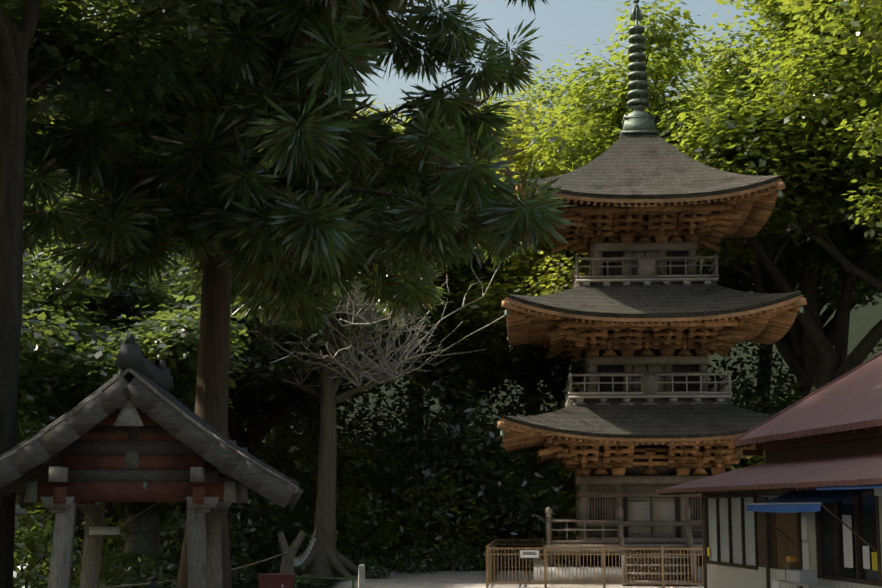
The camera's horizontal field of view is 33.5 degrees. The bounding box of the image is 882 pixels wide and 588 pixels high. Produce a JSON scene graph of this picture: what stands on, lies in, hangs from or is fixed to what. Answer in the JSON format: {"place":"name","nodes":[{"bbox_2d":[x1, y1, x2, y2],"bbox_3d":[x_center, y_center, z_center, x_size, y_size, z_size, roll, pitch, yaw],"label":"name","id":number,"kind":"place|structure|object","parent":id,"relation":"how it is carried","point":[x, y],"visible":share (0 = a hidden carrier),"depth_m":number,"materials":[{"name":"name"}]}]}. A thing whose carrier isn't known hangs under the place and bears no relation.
{"place":"outdoors","nodes":[
{"label":"outdoors","id":0,"kind":"place"},
{"bbox_2d":[14,281,881,587],"bbox_3d":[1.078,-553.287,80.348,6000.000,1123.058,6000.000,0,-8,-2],"label":"ground","id":1,"kind":"structure","parent":0,"point":[866,319],"depth_m":93.82,"materials":[{"name":"grey gravel"}]},
{"bbox_2d":[15,504,26,515],"bbox_3d":[-7.807,4.476,24.781,1.488,2.952,1.289,3,-9,-22],"label":"stone lantern","id":2,"kind":"object","parent":1,"relation":"on","point":[19,511],"visible":0.23,"depth_m":24.97,"materials":[{"name":"stone"}]},
{"bbox_2d":[17,442,54,552],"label":"shrub","id":3,"kind":"object","parent":1,"relation":"on","point":[30,509],"visible":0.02,"depth_m":56.80,"materials":[{"name":"green plant"}]},
{"bbox_2d":[2,1,81,120],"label":"forest tree","id":4,"kind":"object","parent":1,"relation":"on","point":[38,92],"visible":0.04,"depth_m":35.48,"materials":[{"name":"green plant"}]},
{"bbox_2d":[13,508,81,587],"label":"shrub","id":5,"kind":"object","parent":1,"relation":"on","point":[19,572],"visible":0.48,"depth_m":34.29,"materials":[{"name":"green plant"}]},
{"bbox_2d":[24,116,78,251],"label":"forest tree","id":6,"kind":"object","parent":1,"relation":"on","point":[33,159],"depth_m":60.39,"materials":[{"name":"green plant"}]},
{"bbox_2d":[14,499,115,568],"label":"shrub","id":7,"kind":"object","parent":1,"relation":"on","point":[45,511],"visible":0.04,"depth_m":53.16,"materials":[{"name":"green plant"}]},
{"bbox_2d":[14,500,119,587],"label":"shrub","id":8,"kind":"object","parent":1,"relation":"on","point":[28,508],"visible":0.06,"depth_m":45.90,"materials":[{"name":"green plant"}]},
{"bbox_2d":[19,194,146,371],"bbox_3d":[-17.124,2.737,49.379,15.542,14.183,17.576,0,-8,-2],"label":"forest tree","id":9,"kind":"object","parent":1,"relation":"on","point":[41,253],"visible":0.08,"depth_m":48.07,"materials":[{"name":"green plant"}]},
{"bbox_2d":[36,514,163,587],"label":"shrub","id":10,"kind":"object","parent":1,"relation":"on","point":[108,552],"visible":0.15,"depth_m":42.16,"materials":[{"name":"green plant"}]},
{"bbox_2d":[23,79,183,515],"bbox_3d":[-17.362,0.452,65.326,23.306,22.761,25.470,0,-8,-2],"label":"forest tree","id":11,"kind":"object","parent":1,"relation":"on","point":[49,177],"depth_m":62.19,"materials":[{"name":"green plant"}]},
{"bbox_2d":[99,581,127,587],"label":"shrub","id":12,"kind":"object","parent":1,"relation":"on","point":[103,583],"visible":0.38,"depth_m":29.20,"materials":[{"name":"green plant"}]},
{"bbox_2d":[0,0,245,587],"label":"tree","id":13,"kind":"object","parent":1,"relation":"on","point":[28,55],"visible":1,"depth_m":27.24,"materials":[{"name":"green plant"}]},
{"bbox_2d":[17,248,251,575],"bbox_3d":[-10.438,3.484,42.069,10.563,10.801,12.380,2,-9,-15],"label":"forest tree","id":14,"kind":"object","parent":1,"relation":"on","point":[54,383],"visible":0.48,"depth_m":40.81,"materials":[{"name":"green plant"}]},
{"bbox_2d":[23,95,245,276],"bbox_3d":[-12.189,-0.326,69.337,19.617,24.257,21.317,0,-8,-2],"label":"forest tree","id":15,"kind":"object","parent":1,"relation":"on","point":[67,190],"depth_m":60.55,"materials":[{"name":"green plant"}]},
{"bbox_2d":[99,548,177,587],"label":"shrub","id":16,"kind":"object","parent":1,"relation":"on","point":[138,580],"visible":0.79,"depth_m":38.82,"materials":[{"name":"green plant"}]},
{"bbox_2d":[23,170,270,572],"bbox_3d":[-11.236,2.888,54.058,16.827,15.213,13.738,-8,-12,44],"label":"forest tree","id":17,"kind":"object","parent":1,"relation":"on","point":[145,293],"visible":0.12,"depth_m":50.99,"materials":[{"name":"green plant"}]},
{"bbox_2d":[54,400,247,567],"bbox_3d":[-11.927,6.691,59.164,7.307,8.710,10.125,-7,-11,40],"label":"shrub","id":18,"kind":"object","parent":1,"relation":"on","point":[126,505],"visible":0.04,"depth_m":56.84,"materials":[{"name":"green plant"}]},
{"bbox_2d":[0,334,302,587],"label":"bell tower","id":19,"kind":"structure","parent":1,"relation":"on","point":[138,436],"depth_m":20.99,"materials":[{"name":"grey wood"}]},
{"bbox_2d":[145,580,161,587],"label":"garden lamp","id":20,"kind":"object","parent":1,"relation":"on","point":[153,584],"visible":1,"depth_m":20.07,"materials":[{"name":"black metal"}]},
{"bbox_2d":[113,502,229,571],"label":"shrub","id":21,"kind":"object","parent":1,"relation":"on","point":[163,514],"visible":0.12,"depth_m":55.35,"materials":[{"name":"green plant"}]},
{"bbox_2d":[141,505,257,578],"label":"shrub","id":22,"kind":"object","parent":1,"relation":"on","point":[175,538],"visible":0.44,"depth_m":48.78,"materials":[{"name":"green plant"}]},
{"bbox_2d":[159,411,314,541],"bbox_3d":[-9.239,6.678,65.687,7.815,10.209,12.285,5,-10,-31],"label":"shrub","id":23,"kind":"object","parent":1,"relation":"on","point":[277,435],"depth_m":64.97,"materials":[{"name":"green plant"}]},
{"bbox_2d":[83,9,402,130],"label":"forest tree","id":24,"kind":"object","parent":1,"relation":"on","point":[349,92],"depth_m":80.92,"materials":[{"name":"green plant"}]},
{"bbox_2d":[231,567,260,583],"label":"shrub","id":25,"kind":"object","parent":1,"relation":"on","point":[236,576],"visible":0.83,"depth_m":45.78,"materials":[{"name":"green plant"}]},
{"bbox_2d":[227,487,313,573],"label":"shrub","id":26,"kind":"object","parent":1,"relation":"on","point":[247,519],"visible":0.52,"depth_m":52.39,"materials":[{"name":"green plant"}]},
{"bbox_2d":[102,239,446,570],"bbox_3d":[-7.567,3.735,56.672,15.920,14.341,17.981,0,-8,-2],"label":"forest tree","id":27,"kind":"object","parent":1,"relation":"on","point":[261,392],"visible":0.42,"depth_m":54.05,"materials":[{"name":"green plant"}]},
{"bbox_2d":[258,573,294,587],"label":"red box","id":28,"kind":"object","parent":1,"relation":"on","point":[278,580],"visible":1,"depth_m":28.56,"materials":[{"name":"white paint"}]},
{"bbox_2d":[266,561,308,579],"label":"shrub","id":29,"kind":"object","parent":1,"relation":"on","point":[277,564],"visible":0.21,"depth_m":48.33,"materials":[{"name":"green plant"}]},
{"bbox_2d":[277,531,305,572],"bbox_3d":[-4.773,8.453,46.629,0.886,1.831,0.512,5,-10,-30],"label":"forked tree stump","id":30,"kind":"object","parent":1,"relation":"on","point":[287,563],"visible":0.85,"depth_m":46.51,"materials":[{"name":"brown wood"}]},
{"bbox_2d":[99,529,316,587],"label":"sacred rope","id":31,"kind":"object","parent":30,"relation":"attached to","point":[301,559],"visible":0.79,"depth_m":45.47,"materials":[{"name":"beige fabric"}]},
{"bbox_2d":[15,0,577,587],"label":"pine tree","id":32,"kind":"object","parent":1,"relation":"on","point":[293,186],"visible":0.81,"depth_m":30.51,"materials":[{"name":"green plant"}]},
{"bbox_2d":[227,400,386,566],"bbox_3d":[-6.210,6.829,59.188,7.418,8.682,8.987,-4,-9,23],"label":"shrub","id":33,"kind":"object","parent":1,"relation":"on","point":[294,468],"visible":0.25,"depth_m":59.14,"materials":[{"name":"green plant"}]},
{"bbox_2d":[294,573,325,585],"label":"shrub","id":34,"kind":"object","parent":1,"relation":"on","point":[308,582],"visible":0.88,"depth_m":44.22,"materials":[{"name":"green plant"}]},
{"bbox_2d":[295,575,353,587],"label":"bamboo rail","id":35,"kind":"object","parent":1,"relation":"on","point":[329,578],"visible":1,"depth_m":42.54,"materials":[{"name":"wood"}]},
{"bbox_2d":[278,485,401,570],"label":"shrub","id":36,"kind":"object","parent":1,"relation":"on","point":[345,541],"visible":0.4,"depth_m":55.29,"materials":[{"name":"green plant"}]},
{"bbox_2d":[272,98,433,475],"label":"forest tree","id":37,"kind":"object","parent":1,"relation":"on","point":[395,128],"depth_m":78.64,"materials":[{"name":"green plant"}]},
{"bbox_2d":[358,564,364,587],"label":"boundary post","id":38,"kind":"object","parent":1,"relation":"on","point":[361,575],"visible":1,"depth_m":33.72,"materials":[{"name":"stone"}]},
{"bbox_2d":[347,555,386,575],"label":"shrub","id":39,"kind":"object","parent":1,"relation":"on","point":[359,562],"visible":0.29,"depth_m":51.22,"materials":[{"name":"green plant"}]},
{"bbox_2d":[296,342,448,554],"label":"shrub","id":40,"kind":"object","parent":1,"relation":"on","point":[375,427],"visible":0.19,"depth_m":65.68,"materials":[{"name":"green plant"}]},
{"bbox_2d":[229,252,516,577],"bbox_3d":[-3.487,2.148,49.951,10.817,15.514,12.186,6,-10,-36],"label":"bare tree","id":41,"kind":"object","parent":1,"relation":"on","point":[325,558],"visible":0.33,"depth_m":49.78,"materials":[{"name":"grey plant"}]},
{"bbox_2d":[365,565,390,578],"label":"shrub","id":42,"kind":"object","parent":1,"relation":"on","point":[376,573],"visible":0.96,"depth_m":48.62,"materials":[{"name":"green plant"}]},
{"bbox_2d":[304,443,452,566],"bbox_3d":[-2.733,8.770,60.748,6.501,5.118,5.985,0,-8,-2],"label":"shrub","id":43,"kind":"object","parent":1,"relation":"on","point":[372,466],"visible":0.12,"depth_m":60.15,"materials":[{"name":"green plant"}]},
{"bbox_2d":[298,130,515,485],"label":"forest tree","id":44,"kind":"object","parent":1,"relation":"on","point":[310,419],"depth_m":67.48,"materials":[{"name":"green plant"}]},
{"bbox_2d":[380,547,440,573],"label":"shrub","id":45,"kind":"object","parent":1,"relation":"on","point":[410,568],"visible":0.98,"depth_m":53.02,"materials":[{"name":"green plant"}]},
{"bbox_2d":[367,470,495,568],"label":"shrub","id":46,"kind":"object","parent":1,"relation":"on","point":[437,516],"visible":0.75,"depth_m":57.58,"materials":[{"name":"green plant"}]},
{"bbox_2d":[361,360,527,566],"bbox_3d":[-0.022,7.129,62.001,7.442,8.814,7.476,6,-10,-34],"label":"shrub","id":47,"kind":"object","parent":1,"relation":"on","point":[435,449],"visible":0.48,"depth_m":61.31,"materials":[{"name":"green plant"}]},
{"bbox_2d":[427,543,485,571],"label":"shrub","id":48,"kind":"object","parent":1,"relation":"on","point":[462,565],"visible":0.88,"depth_m":54.86,"materials":[{"name":"green plant"}]},
{"bbox_2d":[401,444,526,560],"bbox_3d":[0.934,9.118,63.827,6.113,5.131,6.055,0,-8,-2],"label":"shrub","id":49,"kind":"object","parent":1,"relation":"on","point":[464,470],"visible":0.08,"depth_m":63.00,"materials":[{"name":"green plant"}]},
{"bbox_2d":[393,74,554,131],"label":"forest tree","id":50,"kind":"object","parent":1,"relation":"on","point":[512,101],"depth_m":91.07,"materials":[{"name":"green plant"}]},
{"bbox_2d":[383,241,589,507],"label":"forest tree","id":51,"kind":"object","parent":1,"relation":"on","point":[492,339],"visible":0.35,"depth_m":65.28,"materials":[{"name":"green plant"}]},
{"bbox_2d":[400,64,576,477],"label":"forest tree","id":52,"kind":"object","parent":1,"relation":"on","point":[535,82],"depth_m":80.06,"materials":[{"name":"green plant"}]},
{"bbox_2d":[333,570,661,587],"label":"leaf litter","id":53,"kind":"object","parent":1,"relation":"on","point":[463,579],"visible":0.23,"depth_m":47.06,"materials":[{"name":"brown plant"}]},
{"bbox_2d":[416,350,581,542],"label":"shrub","id":54,"kind":"object","parent":1,"relation":"on","point":[498,407],"visible":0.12,"depth_m":67.97,"materials":[{"name":"green plant"}]},
{"bbox_2d":[454,468,574,565],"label":"shrub","id":55,"kind":"object","parent":1,"relation":"on","point":[538,526],"visible":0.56,"depth_m":59.65,"materials":[{"name":"green plant"}]},
{"bbox_2d":[469,357,583,557],"bbox_3d":[4.908,7.222,65.070,8.393,9.061,7.766,5,-10,-31],"label":"shrub","id":56,"kind":"object","parent":1,"relation":"on","point":[538,403],"visible":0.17,"depth_m":64.66,"materials":[{"name":"green plant"}]},
{"bbox_2d":[518,463,575,558],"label":"shrub","id":57,"kind":"object","parent":1,"relation":"on","point":[570,505],"visible":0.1,"depth_m":62.25,"materials":[{"name":"green plant"}]},
{"bbox_2d":[354,94,740,477],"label":"forest tree","id":58,"kind":"object","parent":1,"relation":"on","point":[548,108],"depth_m":80.71,"materials":[{"name":"green plant"}]},
{"bbox_2d":[537,446,575,558],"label":"shrub","id":59,"kind":"object","parent":1,"relation":"on","point":[573,508],"visible":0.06,"depth_m":60.78,"materials":[{"name":"green plant"}]},
{"bbox_2d":[360,199,802,535],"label":"forest tree","id":60,"kind":"object","parent":1,"relation":"on","point":[740,277],"visible":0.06,"depth_m":67.89,"materials":[{"name":"green plant"}]},
{"bbox_2d":[486,538,703,587],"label":"fence","id":61,"kind":"object","parent":1,"relation":"on","point":[492,559],"visible":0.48,"depth_m":43.13,"materials":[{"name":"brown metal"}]},
{"bbox_2d":[460,92,797,290],"bbox_3d":[10.640,1.125,68.236,22.693,21.410,22.467,0,-8,-2],"label":"forest tree","id":62,"kind":"object","parent":1,"relation":"on","point":[524,158],"depth_m":64.11,"materials":[{"name":"green plant"}]},
{"bbox_2d":[460,35,800,160],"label":"forest tree","id":63,"kind":"object","parent":1,"relation":"on","point":[598,101],"depth_m":74.73,"materials":[{"name":"green plant"}]},
{"bbox_2d":[497,0,806,585],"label":"pagoda","id":64,"kind":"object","parent":1,"relation":"on","point":[643,322],"visible":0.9,"depth_m":47.18,"materials":[{"name":"brown wood"}]},
{"bbox_2d":[555,360,758,480],"bbox_3d":[10.380,6.961,63.901,7.380,9.310,9.880,-5,-10,29],"label":"shrub","id":65,"kind":"object","parent":1,"relation":"on","point":[736,405],"depth_m":64.88,"materials":[{"name":"green plant"}]},
{"bbox_2d":[520,0,881,393],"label":"forest tree","id":66,"kind":"object","parent":1,"relation":"on","point":[835,362],"visible":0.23,"depth_m":55.13,"materials":[{"name":"green plant"}]},
{"bbox_2d":[546,0,881,291],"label":"forest tree","id":67,"kind":"object","parent":1,"relation":"on","point":[825,101],"visible":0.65,"depth_m":51.05,"materials":[{"name":"green plant"}]},
{"bbox_2d":[612,42,817,408],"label":"forest tree","id":68,"kind":"object","parent":1,"relation":"on","point":[763,373],"depth_m":91.94,"materials":[{"name":"green plant"}]},
{"bbox_2d":[599,96,876,352],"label":"forest tree","id":69,"kind":"object","parent":1,"relation":"on","point":[770,288],"depth_m":70.08,"materials":[{"name":"green plant"}]},
{"bbox_2d":[613,71,863,334],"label":"forest tree","id":70,"kind":"object","parent":1,"relation":"on","point":[825,315],"depth_m":81.76,"materials":[{"name":"green plant"}]},
{"bbox_2d":[708,372,773,471],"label":"shrub","id":71,"kind":"object","parent":1,"relation":"on","point":[744,389],"visible":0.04,"depth_m":60.08,"materials":[{"name":"green plant"}]},
{"bbox_2d":[613,0,881,398],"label":"forest tree","id":72,"kind":"object","parent":1,"relation":"on","point":[801,361],"visible":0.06,"depth_m":56.14,"materials":[{"name":"green plant"}]},
{"bbox_2d":[731,456,764,470],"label":"shrub","id":73,"kind":"object","parent":1,"relation":"on","point":[761,458],"visible":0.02,"depth_m":57.51,"materials":[{"name":"green plant"}]},
{"bbox_2d":[707,341,800,414],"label":"shrub","id":74,"kind":"object","parent":1,"relation":"on","point":[742,374],"visible":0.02,"depth_m":69.04,"materials":[{"name":"green plant"}]},
{"bbox_2d":[734,371,801,469],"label":"shrub","id":75,"kind":"object","parent":1,"relation":"on","point":[781,381],"depth_m":61.25,"materials":[{"name":"green plant"}]},
{"bbox_2d":[656,352,881,587],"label":"building","id":76,"kind":"structure","parent":1,"relation":"on","point":[807,494],"depth_m":29.30,"materials":[{"name":"metal"}]},
{"bbox_2d":[761,368,800,460],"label":"shrub","id":77,"kind":"object","parent":1,"relation":"on","point":[782,395],"depth_m":64.16,"materials":[{"name":"green plant"}]},
{"bbox_2d":[866,343,881,358],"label":"shrub","id":78,"kind":"object","parent":1,"relation":"on","point":[878,345],"depth_m":66.97,"materials":[{"name":"green plant"}]},
{"bbox_2d":[81,0,849,128],"label":"sky","id":79,"kind":"structure","parent":0,"point":[578,24],"materials":[{"name":"blue"}]},
{"bbox_2d":[772,556,832,587],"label":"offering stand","id":80,"kind":"object","parent":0,"point":[795,574],"visible":1,"depth_m":25.96,"materials":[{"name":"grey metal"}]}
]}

